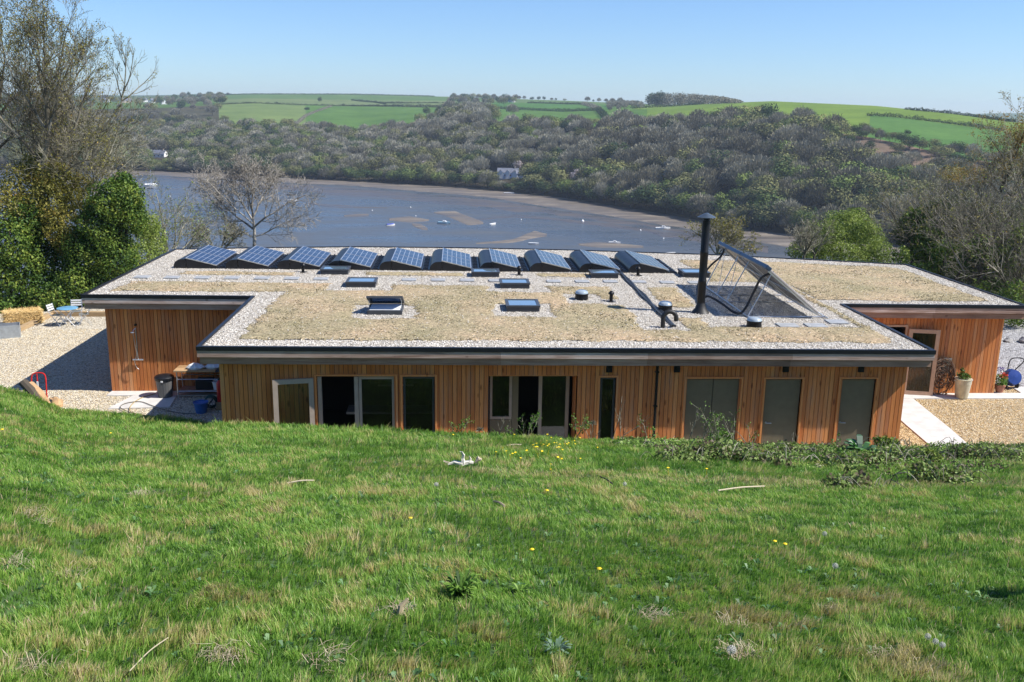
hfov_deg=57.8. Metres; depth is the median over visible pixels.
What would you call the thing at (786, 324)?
roof paver
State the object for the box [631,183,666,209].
evergreen tree
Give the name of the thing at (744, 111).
budding tree
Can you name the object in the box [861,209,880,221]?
budding tree
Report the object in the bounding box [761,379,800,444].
door
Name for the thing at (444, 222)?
moored boat
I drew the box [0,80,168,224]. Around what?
bare tree
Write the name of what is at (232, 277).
roof paver
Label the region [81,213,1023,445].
timber house
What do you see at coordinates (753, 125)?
bare tree
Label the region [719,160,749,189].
bare tree
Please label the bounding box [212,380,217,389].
white bucket
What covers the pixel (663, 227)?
moored boat
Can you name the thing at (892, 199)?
bare tree
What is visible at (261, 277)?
roof paver
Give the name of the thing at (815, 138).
bare tree
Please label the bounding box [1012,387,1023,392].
path edge
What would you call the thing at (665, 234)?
wet mudbank
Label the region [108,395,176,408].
shower slab
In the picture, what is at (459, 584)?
weed rosette
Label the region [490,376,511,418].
window
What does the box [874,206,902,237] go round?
bare tree
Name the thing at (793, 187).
bare tree
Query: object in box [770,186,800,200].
budding tree
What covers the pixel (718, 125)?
bare tree
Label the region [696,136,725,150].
bare tree
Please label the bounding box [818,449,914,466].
bramble clump
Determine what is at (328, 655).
dry grass tuft
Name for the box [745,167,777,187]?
bare tree
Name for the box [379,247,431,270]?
solar array
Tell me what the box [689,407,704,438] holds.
sapling
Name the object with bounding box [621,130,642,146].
bare tree
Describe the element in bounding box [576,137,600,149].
bare tree
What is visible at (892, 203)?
budding tree
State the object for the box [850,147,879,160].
budding tree
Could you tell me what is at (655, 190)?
budding tree
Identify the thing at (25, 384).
log
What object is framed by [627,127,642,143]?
bare tree
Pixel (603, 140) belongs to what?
bare tree
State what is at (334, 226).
water
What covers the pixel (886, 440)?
weed patch
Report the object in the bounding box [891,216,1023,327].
ivy bank
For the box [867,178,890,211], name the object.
budding tree
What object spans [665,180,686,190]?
budding tree
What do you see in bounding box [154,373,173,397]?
dustbin
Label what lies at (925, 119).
hedgerow
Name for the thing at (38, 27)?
oak tree
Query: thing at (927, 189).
bare thicket
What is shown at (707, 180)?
bare tree
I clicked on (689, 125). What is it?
bare tree
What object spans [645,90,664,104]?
conifer block
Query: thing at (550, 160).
evergreen tree
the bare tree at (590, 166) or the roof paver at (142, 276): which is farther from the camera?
the bare tree at (590, 166)
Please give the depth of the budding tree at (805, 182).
454.88 m
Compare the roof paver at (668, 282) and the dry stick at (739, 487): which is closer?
the dry stick at (739, 487)
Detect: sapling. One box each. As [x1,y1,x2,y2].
[449,415,474,432]
[505,425,518,435]
[517,410,541,436]
[569,413,591,436]
[612,400,648,439]
[636,413,657,436]
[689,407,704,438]
[690,401,721,438]
[700,406,717,439]
[720,407,739,438]
[744,422,758,442]
[830,432,842,446]
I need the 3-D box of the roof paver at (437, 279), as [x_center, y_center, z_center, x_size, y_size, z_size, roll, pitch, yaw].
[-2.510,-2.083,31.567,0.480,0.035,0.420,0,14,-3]
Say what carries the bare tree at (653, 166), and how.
on the hills at (356, 116)
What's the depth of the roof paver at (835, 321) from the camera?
26.34 m
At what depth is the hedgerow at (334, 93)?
2003.82 m
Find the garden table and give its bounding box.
[56,306,78,326]
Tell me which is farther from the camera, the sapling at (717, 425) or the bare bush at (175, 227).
the bare bush at (175, 227)
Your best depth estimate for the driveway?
35.98 m
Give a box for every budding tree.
[0,33,128,210]
[518,163,533,176]
[539,163,558,180]
[549,168,568,181]
[582,178,597,192]
[591,145,617,160]
[602,158,628,171]
[642,155,671,166]
[649,188,666,209]
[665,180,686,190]
[675,146,696,162]
[675,175,711,194]
[678,172,693,181]
[690,137,708,150]
[707,106,724,116]
[725,118,744,128]
[733,116,754,125]
[734,202,760,226]
[735,104,762,117]
[740,184,772,201]
[742,113,764,120]
[747,121,772,138]
[747,173,779,189]
[749,186,785,198]
[749,204,771,226]
[751,206,778,228]
[759,122,790,139]
[761,208,783,229]
[768,175,786,186]
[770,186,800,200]
[771,152,799,175]
[779,144,800,156]
[780,205,811,229]
[787,114,815,127]
[794,176,837,209]
[801,161,834,181]
[803,177,836,209]
[807,114,828,125]
[809,154,835,164]
[811,214,833,224]
[816,119,842,134]
[817,137,840,147]
[819,187,852,209]
[820,131,839,142]
[820,144,855,162]
[825,119,850,138]
[828,155,851,167]
[840,194,871,209]
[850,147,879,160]
[854,176,898,194]
[855,193,878,208]
[857,171,893,187]
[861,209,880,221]
[863,206,881,216]
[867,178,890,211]
[867,191,905,211]
[876,179,908,196]
[883,198,915,215]
[896,176,928,194]
[916,173,952,192]
[918,163,958,181]
[918,182,944,193]
[936,107,1023,193]
[952,89,1023,216]
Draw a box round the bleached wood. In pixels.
[443,451,481,465]
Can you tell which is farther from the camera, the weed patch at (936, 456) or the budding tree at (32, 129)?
the budding tree at (32, 129)
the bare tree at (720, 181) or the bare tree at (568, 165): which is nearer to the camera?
the bare tree at (720, 181)
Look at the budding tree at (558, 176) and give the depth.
618.18 m
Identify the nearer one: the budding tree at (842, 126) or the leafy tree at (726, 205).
the leafy tree at (726, 205)
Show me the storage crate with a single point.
(203, 384)
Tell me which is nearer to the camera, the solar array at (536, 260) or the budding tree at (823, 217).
the solar array at (536, 260)
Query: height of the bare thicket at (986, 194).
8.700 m
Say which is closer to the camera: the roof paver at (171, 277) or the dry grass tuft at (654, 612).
the dry grass tuft at (654, 612)
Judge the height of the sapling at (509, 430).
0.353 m
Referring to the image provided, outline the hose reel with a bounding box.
[204,395,216,408]
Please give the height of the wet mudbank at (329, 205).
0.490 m
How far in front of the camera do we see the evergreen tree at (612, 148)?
629.34 m
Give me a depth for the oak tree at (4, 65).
42.13 m
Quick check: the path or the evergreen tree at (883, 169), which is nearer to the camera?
the path
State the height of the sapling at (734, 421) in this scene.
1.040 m
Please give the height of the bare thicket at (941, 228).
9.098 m
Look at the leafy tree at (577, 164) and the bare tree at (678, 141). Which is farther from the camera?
the leafy tree at (577, 164)
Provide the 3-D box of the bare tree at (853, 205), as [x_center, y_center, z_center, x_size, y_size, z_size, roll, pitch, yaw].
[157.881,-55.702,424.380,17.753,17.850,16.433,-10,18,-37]
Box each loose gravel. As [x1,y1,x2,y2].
[0,329,221,422]
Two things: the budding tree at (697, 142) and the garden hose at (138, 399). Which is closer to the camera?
the garden hose at (138, 399)
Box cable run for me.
[619,272,675,326]
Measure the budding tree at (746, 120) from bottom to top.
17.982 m
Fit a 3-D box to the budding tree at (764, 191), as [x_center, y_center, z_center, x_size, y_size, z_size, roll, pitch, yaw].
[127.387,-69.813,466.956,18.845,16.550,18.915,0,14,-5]
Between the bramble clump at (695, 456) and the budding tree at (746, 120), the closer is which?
the bramble clump at (695, 456)
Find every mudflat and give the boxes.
[101,170,909,263]
[154,176,767,252]
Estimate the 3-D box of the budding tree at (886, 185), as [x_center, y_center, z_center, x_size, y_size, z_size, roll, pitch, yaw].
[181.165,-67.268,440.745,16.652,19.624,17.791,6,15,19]
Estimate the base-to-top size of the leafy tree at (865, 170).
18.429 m
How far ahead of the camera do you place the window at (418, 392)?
23.32 m
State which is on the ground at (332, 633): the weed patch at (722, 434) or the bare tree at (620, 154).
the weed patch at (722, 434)
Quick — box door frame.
[272,378,314,424]
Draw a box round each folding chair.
[46,303,66,326]
[70,299,81,318]
[78,309,91,325]
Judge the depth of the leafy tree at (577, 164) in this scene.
626.07 m
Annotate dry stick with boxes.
[129,637,167,670]
[288,480,313,482]
[493,500,504,506]
[717,486,764,490]
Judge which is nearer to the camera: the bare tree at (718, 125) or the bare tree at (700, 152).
the bare tree at (700, 152)
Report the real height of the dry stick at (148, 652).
0.110 m
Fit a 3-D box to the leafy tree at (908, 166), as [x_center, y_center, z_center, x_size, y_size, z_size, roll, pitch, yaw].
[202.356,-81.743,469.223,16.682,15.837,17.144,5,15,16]
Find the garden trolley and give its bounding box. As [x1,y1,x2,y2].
[1003,357,1023,387]
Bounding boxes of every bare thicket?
[858,171,976,269]
[870,157,1023,281]
[887,157,995,262]
[890,146,1023,284]
[914,176,1023,301]
[927,148,1023,277]
[939,195,1023,300]
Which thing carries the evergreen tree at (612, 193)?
on the hills at (356, 116)
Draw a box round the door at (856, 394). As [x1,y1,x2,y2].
[836,379,874,445]
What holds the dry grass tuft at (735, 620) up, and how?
on the ground at (332, 633)
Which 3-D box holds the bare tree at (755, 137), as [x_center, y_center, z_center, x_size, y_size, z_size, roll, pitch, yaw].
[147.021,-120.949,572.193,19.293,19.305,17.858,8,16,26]
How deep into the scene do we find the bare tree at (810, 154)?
509.53 m
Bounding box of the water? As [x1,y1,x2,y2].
[0,169,929,293]
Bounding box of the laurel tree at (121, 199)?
[42,170,149,310]
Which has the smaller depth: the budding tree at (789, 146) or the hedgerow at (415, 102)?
the budding tree at (789, 146)
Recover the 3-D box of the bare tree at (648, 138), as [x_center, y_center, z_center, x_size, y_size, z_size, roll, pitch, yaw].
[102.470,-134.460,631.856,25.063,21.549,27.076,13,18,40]
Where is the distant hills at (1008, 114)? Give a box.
[970,113,1023,122]
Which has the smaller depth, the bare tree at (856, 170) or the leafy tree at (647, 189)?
the bare tree at (856, 170)
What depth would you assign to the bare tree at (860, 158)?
493.22 m
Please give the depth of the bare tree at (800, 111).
614.91 m
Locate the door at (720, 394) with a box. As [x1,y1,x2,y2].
[683,379,738,439]
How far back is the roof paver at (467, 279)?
31.62 m
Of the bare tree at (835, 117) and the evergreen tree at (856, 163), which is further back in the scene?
the bare tree at (835, 117)
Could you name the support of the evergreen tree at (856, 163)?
on the hills at (356, 116)
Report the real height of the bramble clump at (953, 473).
0.470 m
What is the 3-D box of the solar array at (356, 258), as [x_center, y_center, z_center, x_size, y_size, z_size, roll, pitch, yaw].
[-5.757,-3.116,34.723,1.800,0.384,3.200,0,14,-3]
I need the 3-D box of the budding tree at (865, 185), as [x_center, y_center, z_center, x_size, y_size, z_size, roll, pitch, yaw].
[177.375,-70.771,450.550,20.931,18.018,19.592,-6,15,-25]
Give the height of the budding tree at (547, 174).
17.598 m
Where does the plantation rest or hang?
on the hills at (356, 116)
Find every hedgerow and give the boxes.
[218,101,402,105]
[226,93,431,95]
[297,105,332,123]
[341,103,443,106]
[351,99,386,103]
[387,101,458,102]
[495,106,595,111]
[527,101,580,103]
[580,101,602,108]
[595,106,608,117]
[630,102,704,108]
[867,112,1004,130]
[904,107,1018,121]
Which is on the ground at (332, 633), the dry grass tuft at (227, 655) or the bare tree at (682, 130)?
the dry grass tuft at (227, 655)
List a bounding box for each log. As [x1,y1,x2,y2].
[19,379,40,398]
[29,381,50,402]
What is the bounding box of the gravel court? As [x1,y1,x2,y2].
[898,386,1023,446]
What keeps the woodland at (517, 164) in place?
on the hills at (356, 116)
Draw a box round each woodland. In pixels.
[0,92,1021,230]
[419,160,670,209]
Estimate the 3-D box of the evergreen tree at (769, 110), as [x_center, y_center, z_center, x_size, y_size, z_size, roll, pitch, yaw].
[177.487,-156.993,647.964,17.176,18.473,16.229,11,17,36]
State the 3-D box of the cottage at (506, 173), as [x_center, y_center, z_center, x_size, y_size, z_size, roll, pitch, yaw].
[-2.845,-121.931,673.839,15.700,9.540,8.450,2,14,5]
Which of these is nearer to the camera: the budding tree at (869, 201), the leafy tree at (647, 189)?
the budding tree at (869, 201)
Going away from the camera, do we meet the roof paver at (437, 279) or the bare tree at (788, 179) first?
the roof paver at (437, 279)
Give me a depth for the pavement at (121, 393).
28.81 m
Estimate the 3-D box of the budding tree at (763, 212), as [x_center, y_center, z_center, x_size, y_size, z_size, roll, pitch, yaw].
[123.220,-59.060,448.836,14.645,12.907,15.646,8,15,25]
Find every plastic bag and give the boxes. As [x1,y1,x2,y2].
[185,363,204,369]
[205,364,218,368]
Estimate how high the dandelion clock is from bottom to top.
0.156 m
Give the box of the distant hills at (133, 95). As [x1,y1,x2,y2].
[10,93,225,95]
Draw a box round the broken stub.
[396,598,408,618]
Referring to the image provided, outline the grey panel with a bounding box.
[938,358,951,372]
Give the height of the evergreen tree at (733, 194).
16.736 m
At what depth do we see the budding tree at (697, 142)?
582.07 m
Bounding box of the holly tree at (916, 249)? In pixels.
[892,199,960,269]
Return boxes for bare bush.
[130,175,232,261]
[176,213,251,247]
[784,220,824,258]
[795,211,836,258]
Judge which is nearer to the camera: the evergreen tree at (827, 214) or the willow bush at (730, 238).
the willow bush at (730, 238)
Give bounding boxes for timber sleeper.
[20,313,52,330]
[51,311,104,316]
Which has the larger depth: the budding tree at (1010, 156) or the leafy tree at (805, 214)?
the leafy tree at (805, 214)
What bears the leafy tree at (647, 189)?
on the hills at (356, 116)
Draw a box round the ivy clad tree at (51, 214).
[0,148,94,258]
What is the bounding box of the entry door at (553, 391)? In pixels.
[537,376,569,438]
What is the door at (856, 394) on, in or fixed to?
in the timber house
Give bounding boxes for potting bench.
[173,365,219,397]
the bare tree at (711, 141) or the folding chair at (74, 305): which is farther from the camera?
the bare tree at (711, 141)
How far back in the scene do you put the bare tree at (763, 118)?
601.86 m
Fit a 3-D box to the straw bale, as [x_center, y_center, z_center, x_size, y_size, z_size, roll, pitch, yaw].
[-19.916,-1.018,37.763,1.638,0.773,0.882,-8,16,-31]
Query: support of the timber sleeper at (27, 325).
on the gravel yard at (98, 323)
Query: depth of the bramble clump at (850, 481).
13.59 m
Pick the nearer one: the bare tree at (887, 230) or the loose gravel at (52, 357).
the loose gravel at (52, 357)
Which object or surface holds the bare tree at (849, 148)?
on the hills at (356, 116)
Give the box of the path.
[901,399,968,445]
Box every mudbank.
[307,203,386,207]
[344,214,368,216]
[389,216,428,222]
[412,223,427,229]
[434,211,482,224]
[476,231,546,243]
[477,215,724,248]
[579,242,642,247]
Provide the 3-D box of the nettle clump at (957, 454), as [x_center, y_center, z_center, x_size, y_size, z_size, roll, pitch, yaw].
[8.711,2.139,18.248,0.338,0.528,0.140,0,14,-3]
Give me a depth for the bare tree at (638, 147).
606.23 m
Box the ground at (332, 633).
[0,395,1023,681]
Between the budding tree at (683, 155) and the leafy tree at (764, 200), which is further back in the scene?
the budding tree at (683, 155)
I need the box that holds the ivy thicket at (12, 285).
[0,193,77,313]
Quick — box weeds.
[616,434,1023,474]
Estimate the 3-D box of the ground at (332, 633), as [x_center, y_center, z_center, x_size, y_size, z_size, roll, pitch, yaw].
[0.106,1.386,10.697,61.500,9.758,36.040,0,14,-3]
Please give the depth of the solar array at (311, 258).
33.93 m
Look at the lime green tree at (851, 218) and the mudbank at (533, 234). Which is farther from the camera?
the mudbank at (533, 234)
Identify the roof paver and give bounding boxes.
[133,275,151,277]
[163,276,180,278]
[193,276,210,278]
[223,276,240,278]
[254,276,270,279]
[284,277,299,279]
[313,277,328,279]
[402,278,415,280]
[431,278,444,280]
[460,278,473,281]
[489,279,498,281]
[546,280,560,282]
[574,280,589,282]
[602,280,617,282]
[631,280,646,282]
[659,281,674,283]
[775,323,799,326]
[803,323,827,326]
[824,319,848,323]
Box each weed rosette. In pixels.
[442,568,480,598]
[510,582,531,594]
[543,636,571,654]
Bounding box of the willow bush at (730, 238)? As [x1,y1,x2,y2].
[678,213,762,255]
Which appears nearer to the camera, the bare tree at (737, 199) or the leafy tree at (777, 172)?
the bare tree at (737, 199)
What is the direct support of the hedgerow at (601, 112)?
on the hills at (356, 116)
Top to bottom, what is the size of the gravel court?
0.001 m
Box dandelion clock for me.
[727,645,735,669]
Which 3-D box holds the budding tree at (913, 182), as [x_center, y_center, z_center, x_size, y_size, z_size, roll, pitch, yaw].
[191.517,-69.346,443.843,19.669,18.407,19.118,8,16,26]
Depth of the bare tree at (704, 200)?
480.37 m
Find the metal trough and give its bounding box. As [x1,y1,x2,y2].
[0,322,20,338]
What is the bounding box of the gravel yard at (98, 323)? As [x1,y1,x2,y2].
[0,296,901,446]
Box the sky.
[0,0,1023,113]
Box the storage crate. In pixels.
[195,377,214,389]
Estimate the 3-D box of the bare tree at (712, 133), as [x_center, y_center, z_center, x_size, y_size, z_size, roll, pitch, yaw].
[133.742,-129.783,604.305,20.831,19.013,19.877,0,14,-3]
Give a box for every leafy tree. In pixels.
[547,164,568,181]
[567,159,584,173]
[579,165,601,176]
[600,162,617,173]
[636,181,661,206]
[658,178,683,190]
[677,192,695,212]
[680,158,710,172]
[712,192,728,208]
[715,199,742,221]
[735,171,756,189]
[745,197,771,206]
[753,193,789,206]
[769,162,796,178]
[772,140,794,150]
[774,117,804,142]
[785,165,809,179]
[788,211,811,232]
[789,209,815,226]
[804,168,830,178]
[816,123,841,139]
[817,178,850,205]
[826,173,862,206]
[835,161,863,169]
[861,165,892,175]
[870,174,897,185]
[875,171,909,181]
[891,166,913,177]
[896,164,916,174]
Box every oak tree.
[0,0,90,148]
[0,0,130,297]
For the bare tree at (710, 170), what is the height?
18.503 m
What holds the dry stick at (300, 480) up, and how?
on the ground at (332, 633)
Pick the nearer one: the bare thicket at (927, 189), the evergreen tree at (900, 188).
the bare thicket at (927, 189)
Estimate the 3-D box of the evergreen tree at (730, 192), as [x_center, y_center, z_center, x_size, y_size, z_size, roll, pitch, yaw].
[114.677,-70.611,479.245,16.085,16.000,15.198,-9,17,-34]
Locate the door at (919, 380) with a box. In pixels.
[904,329,940,395]
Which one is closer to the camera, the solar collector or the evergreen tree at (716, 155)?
the solar collector
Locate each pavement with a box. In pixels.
[107,391,216,395]
[904,393,1023,398]
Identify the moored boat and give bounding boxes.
[437,220,449,223]
[656,226,669,228]
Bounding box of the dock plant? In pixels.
[844,434,875,451]
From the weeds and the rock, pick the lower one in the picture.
the weeds
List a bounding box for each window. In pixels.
[358,376,394,428]
[403,377,434,432]
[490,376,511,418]
[598,378,614,438]
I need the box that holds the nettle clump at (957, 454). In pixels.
[946,439,961,458]
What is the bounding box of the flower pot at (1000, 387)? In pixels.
[995,367,1008,392]
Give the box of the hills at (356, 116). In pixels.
[0,94,1023,245]
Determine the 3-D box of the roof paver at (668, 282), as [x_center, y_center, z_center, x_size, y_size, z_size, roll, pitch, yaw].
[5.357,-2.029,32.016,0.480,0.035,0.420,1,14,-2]
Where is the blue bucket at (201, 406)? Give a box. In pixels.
[193,399,208,413]
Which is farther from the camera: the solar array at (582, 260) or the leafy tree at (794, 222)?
the leafy tree at (794, 222)
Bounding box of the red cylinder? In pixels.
[216,378,221,409]
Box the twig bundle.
[933,356,955,394]
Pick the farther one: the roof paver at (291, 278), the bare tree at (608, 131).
the bare tree at (608, 131)
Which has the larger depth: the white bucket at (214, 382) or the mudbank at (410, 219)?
the mudbank at (410, 219)
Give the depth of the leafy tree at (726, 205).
469.04 m
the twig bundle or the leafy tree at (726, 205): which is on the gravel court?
the twig bundle
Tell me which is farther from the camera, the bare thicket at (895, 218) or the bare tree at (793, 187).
the bare tree at (793, 187)
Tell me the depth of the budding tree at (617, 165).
595.36 m
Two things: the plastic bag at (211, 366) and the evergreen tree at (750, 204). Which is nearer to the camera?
the plastic bag at (211, 366)
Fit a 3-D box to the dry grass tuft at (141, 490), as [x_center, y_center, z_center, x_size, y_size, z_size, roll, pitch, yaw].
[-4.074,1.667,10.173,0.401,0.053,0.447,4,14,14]
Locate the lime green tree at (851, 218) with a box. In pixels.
[784,206,895,262]
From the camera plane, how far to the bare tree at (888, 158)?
481.46 m
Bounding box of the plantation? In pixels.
[645,92,742,104]
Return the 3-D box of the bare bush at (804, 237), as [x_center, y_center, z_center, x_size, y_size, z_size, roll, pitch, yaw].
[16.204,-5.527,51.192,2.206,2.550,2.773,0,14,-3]
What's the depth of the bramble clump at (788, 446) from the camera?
19.92 m
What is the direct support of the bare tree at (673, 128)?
on the hills at (356, 116)
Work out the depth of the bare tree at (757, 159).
507.18 m
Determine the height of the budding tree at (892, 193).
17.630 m
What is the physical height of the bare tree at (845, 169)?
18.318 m
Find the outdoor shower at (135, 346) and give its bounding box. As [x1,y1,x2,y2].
[130,324,143,368]
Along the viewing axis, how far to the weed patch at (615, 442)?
20.32 m
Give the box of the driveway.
[996,319,1023,386]
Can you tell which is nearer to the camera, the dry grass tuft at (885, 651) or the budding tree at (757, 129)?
the dry grass tuft at (885, 651)
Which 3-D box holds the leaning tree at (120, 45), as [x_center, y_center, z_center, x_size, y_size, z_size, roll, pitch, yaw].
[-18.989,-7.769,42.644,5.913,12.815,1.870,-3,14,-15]
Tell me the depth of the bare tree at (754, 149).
536.63 m
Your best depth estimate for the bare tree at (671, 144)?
592.32 m
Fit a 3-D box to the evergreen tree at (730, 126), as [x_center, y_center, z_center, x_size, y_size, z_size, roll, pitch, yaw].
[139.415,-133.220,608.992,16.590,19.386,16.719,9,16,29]
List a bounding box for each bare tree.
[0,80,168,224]
[0,94,150,224]
[184,148,326,246]
[557,160,574,177]
[575,147,601,164]
[575,164,599,177]
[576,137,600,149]
[592,135,607,144]
[596,127,615,137]
[601,139,627,152]
[607,136,622,144]
[610,108,634,119]
[610,117,627,130]
[610,130,631,145]
[611,167,639,185]
[613,148,634,164]
[613,180,634,202]
[620,126,639,140]
[620,151,641,165]
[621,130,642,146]
[625,117,651,128]
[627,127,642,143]
[629,141,658,159]
[630,167,663,187]
[632,126,650,141]
[634,177,661,196]
[640,127,656,141]
[641,163,664,181]
[644,149,669,166]
[645,127,677,143]
[647,130,679,143]
[648,142,674,157]
[649,114,666,126]
[650,111,678,125]
[659,139,682,158]
[662,123,686,135]
[662,190,683,212]
[663,156,691,180]
[669,137,692,155]
[670,182,695,207]
[673,125,691,137]
[679,122,695,130]
[680,132,697,142]
[681,136,700,151]
[685,192,710,215]
[686,108,708,128]
[687,144,718,163]
[687,171,720,193]
[689,134,707,148]
[689,167,722,187]
[691,127,713,138]
[692,192,724,214]
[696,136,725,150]
[696,166,722,183]
[697,114,724,129]
[698,150,732,168]
[700,125,716,130]
[707,128,721,148]
[710,114,733,127]
[712,155,730,170]
[714,125,740,141]
[716,107,744,118]
[717,138,742,152]
[718,169,740,189]
[719,105,740,113]
[719,153,749,169]
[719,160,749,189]
[719,162,740,175]
[722,166,751,190]
[724,132,756,154]
[725,149,743,155]
[727,189,748,207]
[736,130,763,148]
[738,153,773,173]
[740,205,761,227]
[742,119,774,139]
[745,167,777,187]
[747,137,779,157]
[752,116,771,126]
[766,111,789,125]
[766,126,801,146]
[766,197,802,226]
[774,183,808,204]
[776,123,803,140]
[777,176,798,187]
[778,141,813,155]
[783,137,811,156]
[787,106,818,122]
[790,158,811,173]
[792,167,818,181]
[794,145,821,163]
[795,191,826,210]
[798,130,819,143]
[799,143,828,163]
[800,176,840,206]
[803,129,835,146]
[805,160,838,180]
[815,203,841,215]
[820,113,848,129]
[820,169,837,180]
[826,136,861,158]
[833,166,859,179]
[834,164,865,198]
[835,140,871,161]
[842,154,866,164]
[842,200,873,217]
[844,182,861,197]
[856,170,876,187]
[861,152,901,169]
[864,157,888,169]
[869,213,896,234]
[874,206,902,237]
[875,193,919,213]
[884,178,907,193]
[892,154,914,169]
[908,164,927,179]
[915,163,950,184]
[928,178,954,201]
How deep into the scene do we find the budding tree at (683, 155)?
570.40 m
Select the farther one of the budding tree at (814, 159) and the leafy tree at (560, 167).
the leafy tree at (560, 167)
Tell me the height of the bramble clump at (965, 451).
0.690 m
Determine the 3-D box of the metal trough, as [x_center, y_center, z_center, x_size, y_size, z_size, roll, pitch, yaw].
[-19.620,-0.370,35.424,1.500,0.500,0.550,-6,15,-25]
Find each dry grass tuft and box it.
[0,548,33,569]
[0,647,84,676]
[16,504,46,515]
[26,511,57,526]
[47,562,104,579]
[125,487,157,495]
[179,639,263,668]
[300,639,360,673]
[367,596,416,618]
[623,603,684,620]
[697,638,775,661]
[714,607,772,630]
[848,640,934,665]
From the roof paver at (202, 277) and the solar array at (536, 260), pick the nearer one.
the roof paver at (202, 277)
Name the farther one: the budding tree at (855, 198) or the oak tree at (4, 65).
the budding tree at (855, 198)
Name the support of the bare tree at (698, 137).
on the hills at (356, 116)
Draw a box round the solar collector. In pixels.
[696,241,827,318]
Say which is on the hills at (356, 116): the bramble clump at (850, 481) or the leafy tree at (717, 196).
the leafy tree at (717, 196)
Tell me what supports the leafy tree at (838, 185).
on the hills at (356, 116)
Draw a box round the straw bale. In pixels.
[1,305,44,324]
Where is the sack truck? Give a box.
[31,372,51,402]
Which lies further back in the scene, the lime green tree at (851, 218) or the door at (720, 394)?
the lime green tree at (851, 218)
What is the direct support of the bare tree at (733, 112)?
on the hills at (356, 116)
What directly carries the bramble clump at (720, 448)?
on the ground at (332, 633)
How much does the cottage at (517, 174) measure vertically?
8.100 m
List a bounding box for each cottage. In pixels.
[150,149,167,157]
[497,167,518,179]
[515,169,524,177]
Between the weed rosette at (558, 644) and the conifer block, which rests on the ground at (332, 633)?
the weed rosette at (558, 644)
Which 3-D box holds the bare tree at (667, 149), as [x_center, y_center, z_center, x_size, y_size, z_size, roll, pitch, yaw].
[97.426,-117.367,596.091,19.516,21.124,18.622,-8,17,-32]
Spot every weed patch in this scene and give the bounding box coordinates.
[612,438,676,445]
[708,427,745,441]
[792,447,849,463]
[863,435,909,447]
[914,447,958,463]
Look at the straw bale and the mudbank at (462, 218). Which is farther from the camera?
the mudbank at (462, 218)
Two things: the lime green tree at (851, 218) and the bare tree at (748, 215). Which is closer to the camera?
the lime green tree at (851, 218)
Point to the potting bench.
(181, 368)
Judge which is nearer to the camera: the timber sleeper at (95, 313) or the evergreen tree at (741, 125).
the timber sleeper at (95, 313)
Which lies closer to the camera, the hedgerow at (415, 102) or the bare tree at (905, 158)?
the bare tree at (905, 158)
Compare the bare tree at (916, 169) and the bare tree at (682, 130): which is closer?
the bare tree at (916, 169)
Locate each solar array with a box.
[174,245,237,267]
[226,246,287,268]
[277,246,336,269]
[329,247,383,269]
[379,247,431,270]
[430,248,478,270]
[478,248,529,271]
[524,249,578,271]
[569,249,627,272]
[614,250,676,272]
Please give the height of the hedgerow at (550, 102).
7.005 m
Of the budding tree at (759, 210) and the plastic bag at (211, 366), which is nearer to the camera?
the plastic bag at (211, 366)
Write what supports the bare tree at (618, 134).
on the hills at (356, 116)
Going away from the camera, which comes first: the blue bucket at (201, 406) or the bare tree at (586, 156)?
the blue bucket at (201, 406)
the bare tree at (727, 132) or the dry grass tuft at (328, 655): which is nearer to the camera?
the dry grass tuft at (328, 655)
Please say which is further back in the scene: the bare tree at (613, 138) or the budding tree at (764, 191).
the bare tree at (613, 138)
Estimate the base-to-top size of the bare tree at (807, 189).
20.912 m
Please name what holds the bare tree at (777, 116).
on the hills at (356, 116)
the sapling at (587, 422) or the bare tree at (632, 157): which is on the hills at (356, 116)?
the bare tree at (632, 157)
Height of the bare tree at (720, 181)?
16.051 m
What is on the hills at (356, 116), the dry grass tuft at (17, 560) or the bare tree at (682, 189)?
the bare tree at (682, 189)
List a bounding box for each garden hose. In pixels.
[120,401,193,414]
[129,393,155,415]
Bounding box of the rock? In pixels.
[49,397,62,406]
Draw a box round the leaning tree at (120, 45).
[52,29,158,269]
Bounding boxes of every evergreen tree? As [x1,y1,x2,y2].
[531,161,549,176]
[540,157,561,167]
[603,182,624,203]
[605,141,629,157]
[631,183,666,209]
[659,120,675,128]
[662,193,680,213]
[707,149,732,168]
[717,123,735,129]
[718,190,740,202]
[727,187,750,205]
[733,121,750,131]
[746,202,774,226]
[747,185,780,203]
[756,103,779,115]
[759,140,782,156]
[763,153,795,179]
[765,200,787,225]
[803,207,821,220]
[819,209,841,219]
[846,159,864,169]
[852,187,879,204]
[871,166,895,178]
[881,182,913,198]
[883,166,914,183]
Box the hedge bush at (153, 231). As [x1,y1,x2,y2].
[117,209,168,266]
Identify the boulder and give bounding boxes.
[1002,338,1012,342]
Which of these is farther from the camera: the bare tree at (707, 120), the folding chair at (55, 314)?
the bare tree at (707, 120)
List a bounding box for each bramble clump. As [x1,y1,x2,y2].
[638,445,714,465]
[688,435,753,461]
[730,445,794,468]
[774,439,827,453]
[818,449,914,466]
[821,464,906,490]
[876,441,951,461]
[895,458,989,484]
[934,437,1014,459]
[972,441,1023,462]

